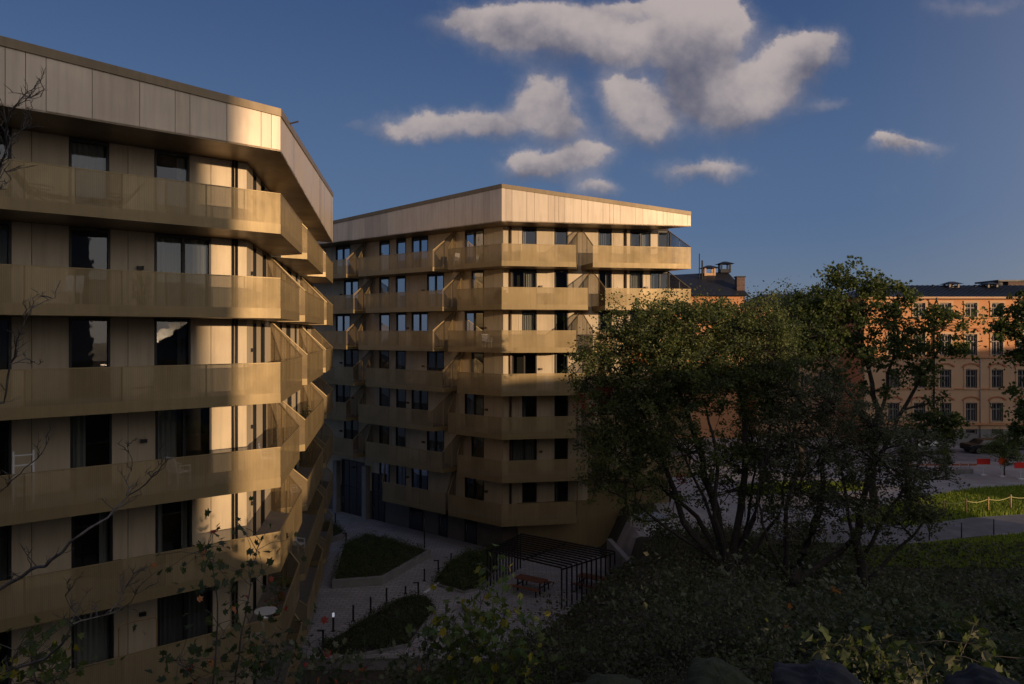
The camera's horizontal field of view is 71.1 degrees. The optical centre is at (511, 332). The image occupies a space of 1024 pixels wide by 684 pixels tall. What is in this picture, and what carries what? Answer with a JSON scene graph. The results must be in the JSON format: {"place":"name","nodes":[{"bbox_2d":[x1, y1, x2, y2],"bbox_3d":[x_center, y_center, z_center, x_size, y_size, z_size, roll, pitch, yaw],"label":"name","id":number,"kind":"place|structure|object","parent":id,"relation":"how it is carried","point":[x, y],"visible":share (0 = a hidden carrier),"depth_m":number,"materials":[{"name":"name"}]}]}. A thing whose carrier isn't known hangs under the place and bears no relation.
{"place":"outdoors","nodes":[
{"label":"outdoors","id":0,"kind":"place"},
{"bbox_2d":[302,508,600,654],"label":"courtyard paving","id":1,"kind":"structure","parent":0,"point":[338,602],"depth_m":43.10,"materials":[{"name":"grey concrete"}]},
{"bbox_2d":[318,590,438,654],"bbox_3d":[-6.403,15.214,37.646,4.356,0.671,9.167,0,0,21],"label":"planting bed","id":2,"kind":"object","parent":1,"relation":"on","point":[384,626],"visible":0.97,"depth_m":37.13,"materials":[{"name":"plant"}]},
{"bbox_2d":[331,528,430,588],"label":"planting bed","id":3,"kind":"object","parent":1,"relation":"on","point":[368,559],"visible":1,"depth_m":47.24,"materials":[{"name":"green plant"}]},
{"bbox_2d":[429,541,498,593],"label":"planting bed","id":4,"kind":"object","parent":1,"relation":"on","point":[459,574],"visible":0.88,"depth_m":45.67,"materials":[{"name":"green plant"}]},
{"bbox_2d":[510,574,551,597],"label":"picnic table","id":5,"kind":"object","parent":1,"relation":"on","point":[526,578],"visible":0.99,"depth_m":42.81,"materials":[{"name":"brown wood"}]},
{"bbox_2d":[487,533,614,607],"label":"pergola","id":6,"kind":"object","parent":1,"relation":"on","point":[509,542],"visible":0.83,"depth_m":43.20,"materials":[{"name":"black metal"}]},
{"bbox_2d":[0,0,1023,300],"label":"sky","id":7,"kind":"structure","parent":0,"point":[796,137],"materials":[{"name":"blue"}]},
{"bbox_2d":[579,514,681,585],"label":"ramp paving","id":8,"kind":"structure","parent":0,"point":[629,535],"depth_m":46.70,"materials":[{"name":"grey concrete"}]},
{"bbox_2d":[295,503,1023,683],"bbox_3d":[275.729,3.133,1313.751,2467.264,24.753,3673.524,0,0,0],"label":"ground","id":9,"kind":"structure","parent":0,"point":[618,527],"depth_m":34.65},
{"bbox_2d":[0,609,128,683],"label":"sapling","id":10,"kind":"object","parent":9,"relation":"on","point":[63,666],"visible":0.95,"depth_m":9.33,"materials":[{"name":"green plant"}]},
{"bbox_2d":[0,66,172,672],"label":"bare tree","id":11,"kind":"object","parent":9,"relation":"on","point":[49,560],"visible":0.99,"depth_m":9.11,"materials":[{"name":"brown plant"}]},
{"bbox_2d":[0,36,333,683],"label":"apartment building","id":12,"kind":"structure","parent":9,"relation":"on","point":[210,211],"depth_m":24.02,"materials":[{"name":"beige"}]},
{"bbox_2d":[0,220,10,263],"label":"window","id":13,"kind":"structure","parent":12,"relation":"in","point":[3,224],"depth_m":22.47,"materials":[{"name":"black"}]},
{"bbox_2d":[0,317,10,369],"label":"window","id":14,"kind":"structure","parent":12,"relation":"in","point":[3,320],"depth_m":22.50,"materials":[{"name":"black glass"}]},
{"bbox_2d":[0,525,10,580],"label":"window","id":15,"kind":"structure","parent":12,"relation":"in","point":[3,529],"depth_m":22.50,"materials":[{"name":"black"}]},
{"bbox_2d":[69,137,108,171],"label":"window","id":16,"kind":"structure","parent":12,"relation":"in","point":[85,156],"depth_m":23.91,"materials":[{"name":"black glass"}]},
{"bbox_2d":[69,226,109,268],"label":"window","id":17,"kind":"structure","parent":12,"relation":"in","point":[71,228],"depth_m":23.72,"materials":[{"name":"black"}]},
{"bbox_2d":[69,317,109,367],"bbox_3d":[-14.025,0.865,23.797,1.184,2.730,0.180,0,0,-40],"label":"window","id":18,"kind":"structure","parent":12,"relation":"in","point":[71,319],"depth_m":23.69,"materials":[{"name":"black"}]},
{"bbox_2d":[70,414,111,467],"bbox_3d":[-14.047,3.845,23.894,1.186,2.730,0.357,0,0,-40],"label":"window","id":19,"kind":"structure","parent":12,"relation":"in","point":[77,424],"depth_m":23.83,"materials":[{"name":"black"}]},
{"bbox_2d":[71,511,112,567],"bbox_3d":[-14.024,6.825,23.912,1.188,2.730,0.354,0,0,-40],"label":"window","id":20,"kind":"structure","parent":12,"relation":"in","point":[103,526],"depth_m":24.23,"materials":[{"name":"black"}]},
{"bbox_2d":[71,608,113,668],"bbox_3d":[-14.012,9.805,23.921,1.219,2.730,0.355,0,0,-40],"label":"window","id":21,"kind":"structure","parent":12,"relation":"in","point":[96,630],"depth_m":24.07,"materials":[{"name":"black glass"}]},
{"bbox_2d":[154,150,189,181],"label":"window","id":22,"kind":"structure","parent":12,"relation":"in","point":[180,162],"depth_m":25.69,"materials":[{"name":"black"}]},
{"bbox_2d":[154,318,190,365],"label":"window","id":23,"kind":"structure","parent":12,"relation":"in","point":[181,323],"depth_m":25.78,"materials":[{"name":"black glass"}]},
{"bbox_2d":[155,500,191,552],"bbox_3d":[-12.074,6.825,25.522,1.202,2.730,0.355,0,0,-40],"label":"window","id":24,"kind":"structure","parent":12,"relation":"in","point":[158,508],"depth_m":25.73,"materials":[{"name":"black"}]},
{"bbox_2d":[154,233,210,273],"bbox_3d":[-11.834,-2.115,25.721,1.891,2.730,0.355,0,0,-40],"label":"window","id":25,"kind":"structure","parent":12,"relation":"in","point":[181,254],"depth_m":25.72,"materials":[{"name":"black glass"}]},
{"bbox_2d":[155,407,211,458],"bbox_3d":[-11.814,3.845,25.737,1.877,2.730,0.355,0,0,-40],"label":"window","id":26,"kind":"structure","parent":12,"relation":"in","point":[165,420],"depth_m":25.59,"materials":[{"name":"black glass"}]},
{"bbox_2d":[157,586,212,646],"bbox_3d":[-11.775,9.805,25.769,1.847,2.730,0.355,0,0,-40],"label":"window","id":27,"kind":"structure","parent":12,"relation":"in","point":[171,623],"depth_m":25.76,"materials":[{"name":"black glass"}]},
{"bbox_2d":[133,496,325,683],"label":"sapling","id":28,"kind":"object","parent":9,"relation":"on","point":[256,665],"visible":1,"depth_m":11.38,"materials":[{"name":"green plant"}]},
{"bbox_2d":[272,609,458,683],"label":"sapling","id":29,"kind":"object","parent":9,"relation":"on","point":[357,672],"visible":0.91,"depth_m":14.07,"materials":[{"name":"green plant"}]},
{"bbox_2d":[300,655,500,669],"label":"retaining wall","id":30,"kind":"structure","parent":9,"relation":"on","point":[382,663],"depth_m":32.95,"materials":[{"name":"stone"}]},
{"bbox_2d":[372,635,485,683],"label":"leafy shrub","id":31,"kind":"object","parent":9,"relation":"on","point":[417,674],"visible":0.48,"depth_m":27.36,"materials":[{"name":"green plant"}]},
{"bbox_2d":[397,543,586,683],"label":"sapling","id":32,"kind":"object","parent":9,"relation":"on","point":[481,638],"visible":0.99,"depth_m":14.34,"materials":[{"name":"green plant"}]},
{"bbox_2d":[311,184,690,551],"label":"apartment building","id":33,"kind":"structure","parent":9,"relation":"on","point":[483,304],"depth_m":51.99,"materials":[{"name":"beige"}]},
{"bbox_2d":[336,385,349,402],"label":"window","id":34,"kind":"structure","parent":33,"relation":"in","point":[342,391],"depth_m":62.02,"materials":[{"name":"black glass"}]},
{"bbox_2d":[344,349,357,372],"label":"window","id":35,"kind":"structure","parent":33,"relation":"in","point":[350,355],"depth_m":61.46,"materials":[{"name":"black glass"}]},
{"bbox_2d":[344,420,357,446],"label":"window","id":36,"kind":"structure","parent":33,"relation":"in","point":[350,427],"depth_m":61.29,"materials":[{"name":"black glass"}]},
{"bbox_2d":[342,459,364,515],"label":"entrance door","id":37,"kind":"structure","parent":33,"relation":"in","point":[351,477],"depth_m":61.16,"materials":[{"name":"black"}]},
{"bbox_2d":[372,472,384,521],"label":"entrance door","id":38,"kind":"structure","parent":33,"relation":"in","point":[378,506],"depth_m":59.16,"materials":[{"name":"black glass"}]},
{"bbox_2d":[409,507,422,530],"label":"door","id":39,"kind":"structure","parent":33,"relation":"in","point":[415,515],"depth_m":56.29,"materials":[{"name":"black"}]},
{"bbox_2d":[411,236,427,251],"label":"window","id":40,"kind":"structure","parent":33,"relation":"in","point":[418,244],"depth_m":56.10,"materials":[{"name":"black"}]},
{"bbox_2d":[411,313,427,330],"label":"window","id":41,"kind":"structure","parent":33,"relation":"in","point":[419,321],"depth_m":56.10,"materials":[{"name":"black"}]},
{"bbox_2d":[411,390,427,409],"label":"window","id":42,"kind":"structure","parent":33,"relation":"in","point":[419,399],"depth_m":56.10,"materials":[{"name":"black"}]},
{"bbox_2d":[411,468,427,489],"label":"window","id":43,"kind":"structure","parent":33,"relation":"in","point":[419,478],"depth_m":56.10,"materials":[{"name":"black glass"}]},
{"bbox_2d":[427,274,443,290],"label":"window","id":44,"kind":"structure","parent":33,"relation":"in","point":[434,281],"depth_m":55.05,"materials":[{"name":"black"}]},
{"bbox_2d":[427,351,443,370],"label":"window","id":45,"kind":"structure","parent":33,"relation":"in","point":[435,359],"depth_m":55.05,"materials":[{"name":"black glass"}]},
{"bbox_2d":[427,430,443,451],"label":"window","id":46,"kind":"structure","parent":33,"relation":"in","point":[435,439],"depth_m":55.05,"materials":[{"name":"black glass"}]},
{"bbox_2d":[464,519,476,544],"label":"door","id":47,"kind":"structure","parent":33,"relation":"in","point":[470,527],"depth_m":52.75,"materials":[{"name":"black"}]},
{"bbox_2d":[465,229,483,246],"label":"window","id":48,"kind":"structure","parent":33,"relation":"in","point":[476,237],"depth_m":52.57,"materials":[{"name":"black"}]},
{"bbox_2d":[465,312,483,330],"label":"window","id":49,"kind":"structure","parent":33,"relation":"in","point":[473,320],"depth_m":52.57,"materials":[{"name":"black"}]},
{"bbox_2d":[465,394,483,415],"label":"window","id":50,"kind":"structure","parent":33,"relation":"in","point":[474,404],"depth_m":52.57,"materials":[{"name":"black glass"}]},
{"bbox_2d":[465,477,483,500],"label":"window","id":51,"kind":"structure","parent":33,"relation":"in","point":[474,488],"depth_m":52.57,"materials":[{"name":"black"}]},
{"bbox_2d":[471,271,483,304],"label":"window","id":52,"kind":"structure","parent":33,"relation":"in","point":[477,277],"depth_m":52.44,"materials":[{"name":"black"}]},
{"bbox_2d":[471,352,483,386],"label":"window","id":53,"kind":"structure","parent":33,"relation":"in","point":[477,358],"depth_m":52.44,"materials":[{"name":"black"}]},
{"bbox_2d":[471,436,483,464],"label":"window","id":54,"kind":"structure","parent":33,"relation":"in","point":[477,443],"depth_m":52.44,"materials":[{"name":"black glass"}]},
{"bbox_2d":[512,270,536,286],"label":"window","id":55,"kind":"structure","parent":33,"relation":"in","point":[531,275],"depth_m":51.44,"materials":[{"name":"black"}]},
{"bbox_2d":[512,439,536,460],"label":"window","id":56,"kind":"structure","parent":33,"relation":"in","point":[522,449],"depth_m":51.36,"materials":[{"name":"black"}]},
{"bbox_2d":[522,311,536,329],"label":"window","id":57,"kind":"structure","parent":33,"relation":"in","point":[529,318],"depth_m":51.43,"materials":[{"name":"black"}]},
{"bbox_2d":[598,229,611,245],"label":"window","id":58,"kind":"structure","parent":33,"relation":"in","point":[604,238],"depth_m":52.39,"materials":[{"name":"black"}]},
{"bbox_2d":[470,636,553,683],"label":"leafy shrub","id":59,"kind":"object","parent":9,"relation":"on","point":[498,678],"visible":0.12,"depth_m":29.99,"materials":[{"name":"green plant"}]},
{"bbox_2d":[490,575,630,683],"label":"leafy shrub","id":60,"kind":"object","parent":9,"relation":"on","point":[558,645],"visible":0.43,"depth_m":28.36,"materials":[{"name":"green plant"}]},
{"bbox_2d":[509,629,611,683],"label":"leafy shrub","id":61,"kind":"object","parent":9,"relation":"on","point":[554,681],"visible":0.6,"depth_m":25.43,"materials":[{"name":"green plant"}]},
{"bbox_2d":[571,673,642,683],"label":"mossy rock","id":62,"kind":"object","parent":9,"relation":"on","point":[597,678],"visible":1,"depth_m":8.77,"materials":[{"name":"grey stone"}]},
{"bbox_2d":[607,539,633,574],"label":"retaining wall","id":63,"kind":"structure","parent":9,"relation":"on","point":[616,548],"depth_m":44.28,"materials":[{"name":"concrete"}]},
{"bbox_2d":[630,512,669,530],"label":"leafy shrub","id":64,"kind":"object","parent":9,"relation":"on","point":[659,515],"visible":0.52,"depth_m":45.68,"materials":[{"name":"white plant"}]},
{"bbox_2d":[643,525,691,561],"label":"leafy shrub","id":65,"kind":"object","parent":9,"relation":"on","point":[667,545],"visible":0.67,"depth_m":38.59,"materials":[{"name":"green plant"}]},
{"bbox_2d":[632,508,712,547],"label":"leafy shrub","id":66,"kind":"object","parent":9,"relation":"on","point":[660,533],"visible":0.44,"depth_m":42.31,"materials":[{"name":"green plant"}]},
{"bbox_2d":[559,284,829,572],"bbox_3d":[8.643,4.419,33.501,13.146,13.555,6.530,0,0,-11],"label":"broadleaf tree","id":67,"kind":"object","parent":9,"relation":"on","point":[735,337],"visible":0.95,"depth_m":32.87,"materials":[{"name":"green plant"}]},
{"bbox_2d":[651,526,753,587],"bbox_3d":[9.226,10.574,34.408,5.055,3.249,4.524,0,0,24],"label":"leafy shrub","id":68,"kind":"object","parent":9,"relation":"on","point":[692,553],"visible":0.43,"depth_m":34.33,"materials":[{"name":"green plant"}]},
{"bbox_2d":[657,615,748,678],"bbox_3d":[4.885,8.561,19.230,2.111,1.900,3.165,0,0,-11],"label":"leafy shrub","id":69,"kind":"object","parent":9,"relation":"on","point":[701,652],"visible":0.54,"depth_m":18.98,"materials":[{"name":"green plant"}]},
{"bbox_2d":[592,528,818,683],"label":"leafy shrub","id":70,"kind":"object","parent":9,"relation":"on","point":[652,624],"visible":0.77,"depth_m":20.27,"materials":[{"name":"green plant"}]},
{"bbox_2d":[676,657,753,683],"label":"mossy rock","id":71,"kind":"object","parent":9,"relation":"on","point":[713,670],"visible":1,"depth_m":8.12,"materials":[{"name":"stone"}]},
{"bbox_2d":[421,537,1023,683],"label":"undergrowth","id":72,"kind":"object","parent":9,"relation":"on","point":[958,582],"visible":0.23,"depth_m":36.16,"materials":[{"name":"green plant"}]},
{"bbox_2d":[699,523,792,582],"bbox_3d":[11.208,10.700,34.683,4.524,3.194,5.055,0,0,21],"label":"leafy shrub","id":73,"kind":"object","parent":9,"relation":"on","point":[758,559],"visible":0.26,"depth_m":34.56,"materials":[{"name":"green plant"}]},
{"bbox_2d":[727,528,780,570],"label":"leafy shrub","id":74,"kind":"object","parent":9,"relation":"on","point":[754,539],"visible":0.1,"depth_m":37.13,"materials":[{"name":"green plant"}]},
{"bbox_2d":[715,618,807,683],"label":"leafy shrub","id":75,"kind":"object","parent":9,"relation":"on","point":[763,678],"visible":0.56,"depth_m":15.53,"materials":[{"name":"green plant"}]},
{"bbox_2d":[761,515,838,554],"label":"leafy shrub","id":76,"kind":"object","parent":9,"relation":"on","point":[795,536],"visible":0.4,"depth_m":40.68,"materials":[{"name":"green plant"}]},
{"bbox_2d":[769,564,859,641],"bbox_3d":[9.645,8.530,22.195,2.980,2.686,1.585,0,0,0],"label":"sapling","id":77,"kind":"object","parent":9,"relation":"on","point":[813,606],"visible":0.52,"depth_m":22.39,"materials":[{"name":"green plant"}]},
{"bbox_2d":[770,659,862,683],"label":"granite boulder","id":78,"kind":"object","parent":9,"relation":"on","point":[818,671],"visible":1,"depth_m":8.09,"materials":[{"name":"grey stone"}]},
{"bbox_2d":[802,560,878,595],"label":"leafy shrub","id":79,"kind":"object","parent":9,"relation":"on","point":[845,572],"visible":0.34,"depth_m":33.30,"materials":[{"name":"green plant"}]},
{"bbox_2d":[736,344,969,590],"bbox_3d":[15.311,6.053,32.352,10.424,11.102,5.600,0,0,0],"label":"broadleaf tree","id":80,"kind":"object","parent":9,"relation":"on","point":[819,495],"visible":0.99,"depth_m":32.01,"materials":[{"name":"green plant"}]},
{"bbox_2d":[753,560,962,670],"bbox_3d":[8.981,8.126,19.624,5.688,3.557,4.840,0,0,-37],"label":"leafy shrub","id":81,"kind":"object","parent":9,"relation":"on","point":[857,612],"visible":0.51,"depth_m":19.55,"materials":[{"name":"green plant"}]},
{"bbox_2d":[789,613,936,672],"bbox_3d":[9.186,8.684,18.398,3.810,2.600,4.097,0,0,3],"label":"leafy shrub","id":82,"kind":"object","parent":9,"relation":"on","point":[866,620],"visible":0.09,"depth_m":18.44,"materials":[{"name":"green plant"}]},
{"bbox_2d":[796,623,939,683],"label":"leafy shrub","id":83,"kind":"object","parent":9,"relation":"on","point":[848,659],"visible":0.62,"depth_m":13.54,"materials":[{"name":"green plant"}]},
{"bbox_2d":[815,637,961,683],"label":"leafy shrub","id":84,"kind":"object","parent":9,"relation":"on","point":[898,680],"visible":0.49,"depth_m":12.99,"materials":[{"name":"green plant"}]},
{"bbox_2d":[838,595,948,636],"bbox_3d":[12.460,10.108,23.675,4.097,2.839,3.810,0,0,4],"label":"leafy shrub","id":85,"kind":"object","parent":9,"relation":"on","point":[904,615],"visible":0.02,"depth_m":23.66,"materials":[{"name":"green plant"}]},
{"bbox_2d":[870,577,1018,662],"bbox_3d":[13.201,9.168,21.885,4.524,3.541,5.055,0,0,-5],"label":"leafy shrub","id":86,"kind":"object","parent":9,"relation":"on","point":[933,611],"visible":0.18,"depth_m":21.94,"materials":[{"name":"green plant"}]},
{"bbox_2d":[871,615,1023,683],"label":"leafy shrub","id":87,"kind":"object","parent":9,"relation":"on","point":[953,659],"visible":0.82,"depth_m":10.99,"materials":[{"name":"green plant"}]},
{"bbox_2d":[903,648,993,683],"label":"leafy shrub","id":88,"kind":"object","parent":9,"relation":"on","point":[941,669],"visible":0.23,"depth_m":15.39,"materials":[{"name":"green plant"}]},
{"bbox_2d":[894,601,1023,682],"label":"leafy shrub","id":89,"kind":"object","parent":9,"relation":"on","point":[955,636],"visible":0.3,"depth_m":19.98,"materials":[{"name":"green plant"}]},
{"bbox_2d":[914,595,1005,645],"bbox_3d":[14.963,10.037,23.865,3.186,2.741,2.886,0,0,-19],"label":"leafy shrub","id":90,"kind":"object","parent":9,"relation":"on","point":[976,615],"visible":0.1,"depth_m":23.79,"materials":[{"name":"green plant"}]},
{"bbox_2d":[944,663,1019,683],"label":"granite boulder","id":91,"kind":"object","parent":9,"relation":"on","point":[972,673],"visible":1,"depth_m":8.20,"materials":[{"name":"grey stone"}]},
{"bbox_2d":[962,628,1023,683],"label":"leafy shrub","id":92,"kind":"object","parent":9,"relation":"on","point":[1017,662],"visible":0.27,"depth_m":19.51,"materials":[{"name":"green plant"}]},
{"bbox_2d":[966,591,1023,636],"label":"leafy shrub","id":93,"kind":"object","parent":9,"relation":"on","point":[997,610],"visible":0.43,"depth_m":28.88,"materials":[{"name":"green plant"}]},
{"bbox_2d":[977,289,1023,448],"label":"maple tree","id":94,"kind":"object","parent":9,"relation":"on","point":[1001,326],"visible":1,"depth_m":41.91,"materials":[{"name":"green plant"}]},
{"bbox_2d":[983,614,1023,659],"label":"leafy shrub","id":95,"kind":"object","parent":9,"relation":"on","point":[1021,632],"visible":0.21,"depth_m":25.62,"materials":[{"name":"green plant"}]},
{"bbox_2d":[654,437,1023,534],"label":"plaza","id":96,"kind":"structure","parent":0,"point":[992,471],"depth_m":59.04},
{"bbox_2d":[668,254,748,437],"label":"black roof house","id":97,"kind":"structure","parent":96,"relation":"on","point":[726,283],"depth_m":85.48,"materials":[{"name":"orange paint"}]},
{"bbox_2d":[732,276,847,476],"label":"broadleaf tree","id":98,"kind":"object","parent":96,"relation":"on","point":[819,329],"visible":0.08,"depth_m":59.73,"materials":[{"name":"green plant"}]},
{"bbox_2d":[747,294,856,436],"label":"brown wing","id":99,"kind":"structure","parent":96,"relation":"on","point":[818,368],"depth_m":86.00,"materials":[{"name":"paint"}]},
{"bbox_2d":[978,427,1023,475],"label":"young tree","id":100,"kind":"object","parent":96,"relation":"on","point":[1005,451],"visible":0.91,"depth_m":61.87,"materials":[{"name":"green plant"}]},
{"bbox_2d":[703,448,1023,461],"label":"road","id":101,"kind":"structure","parent":0,"point":[961,454],"depth_m":72.97,"materials":[{"name":"grey asphalt"}]},
{"bbox_2d":[959,438,1011,453],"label":"parked car","id":102,"kind":"object","parent":101,"relation":"on","point":[975,444],"visible":0.54,"depth_m":74.02,"materials":[{"name":"black metal"}]},
{"bbox_2d":[753,515,1023,545],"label":"path","id":103,"kind":"structure","parent":0,"point":[975,527],"depth_m":45.29,"materials":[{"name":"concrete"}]},
{"bbox_2d":[838,282,1023,444],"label":"orange building","id":104,"kind":"structure","parent":0,"point":[973,390],"depth_m":79.50,"materials":[{"name":"paint"}]},
{"bbox_2d":[937,363,954,389],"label":"window","id":105,"kind":"structure","parent":104,"relation":"in","point":[945,376],"depth_m":79.61,"materials":[{"name":"brown paint"}]},
{"bbox_2d":[962,363,979,389],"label":"window","id":106,"kind":"structure","parent":104,"relation":"in","point":[969,374],"depth_m":79.61,"materials":[{"name":"brown paint"}]},
{"bbox_2d":[962,396,979,422],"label":"window","id":107,"kind":"structure","parent":104,"relation":"in","point":[969,406],"depth_m":79.61,"materials":[{"name":"brown paint"}]},
{"bbox_2d":[988,363,1006,389],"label":"window","id":108,"kind":"structure","parent":104,"relation":"in","point":[995,377],"depth_m":79.61,"materials":[{"name":"brown paint"}]},
{"bbox_2d":[988,396,1006,422],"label":"window","id":109,"kind":"structure","parent":104,"relation":"in","point":[995,413],"depth_m":79.61,"materials":[{"name":"brown paint"}]},
{"bbox_2d":[844,507,1019,524],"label":"fence","id":110,"kind":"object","parent":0,"point":[958,517],"depth_m":48.46,"materials":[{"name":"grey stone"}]},
{"bbox_2d":[760,255,995,516],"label":"maple tree","id":111,"kind":"object","parent":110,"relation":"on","point":[877,286],"visible":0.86,"depth_m":47.68,"materials":[{"name":"green plant"}]},
{"bbox_2d":[737,480,1023,567],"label":"grass","id":112,"kind":"structure","parent":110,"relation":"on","point":[978,494],"depth_m":48.91,"materials":[{"name":"green plant"}]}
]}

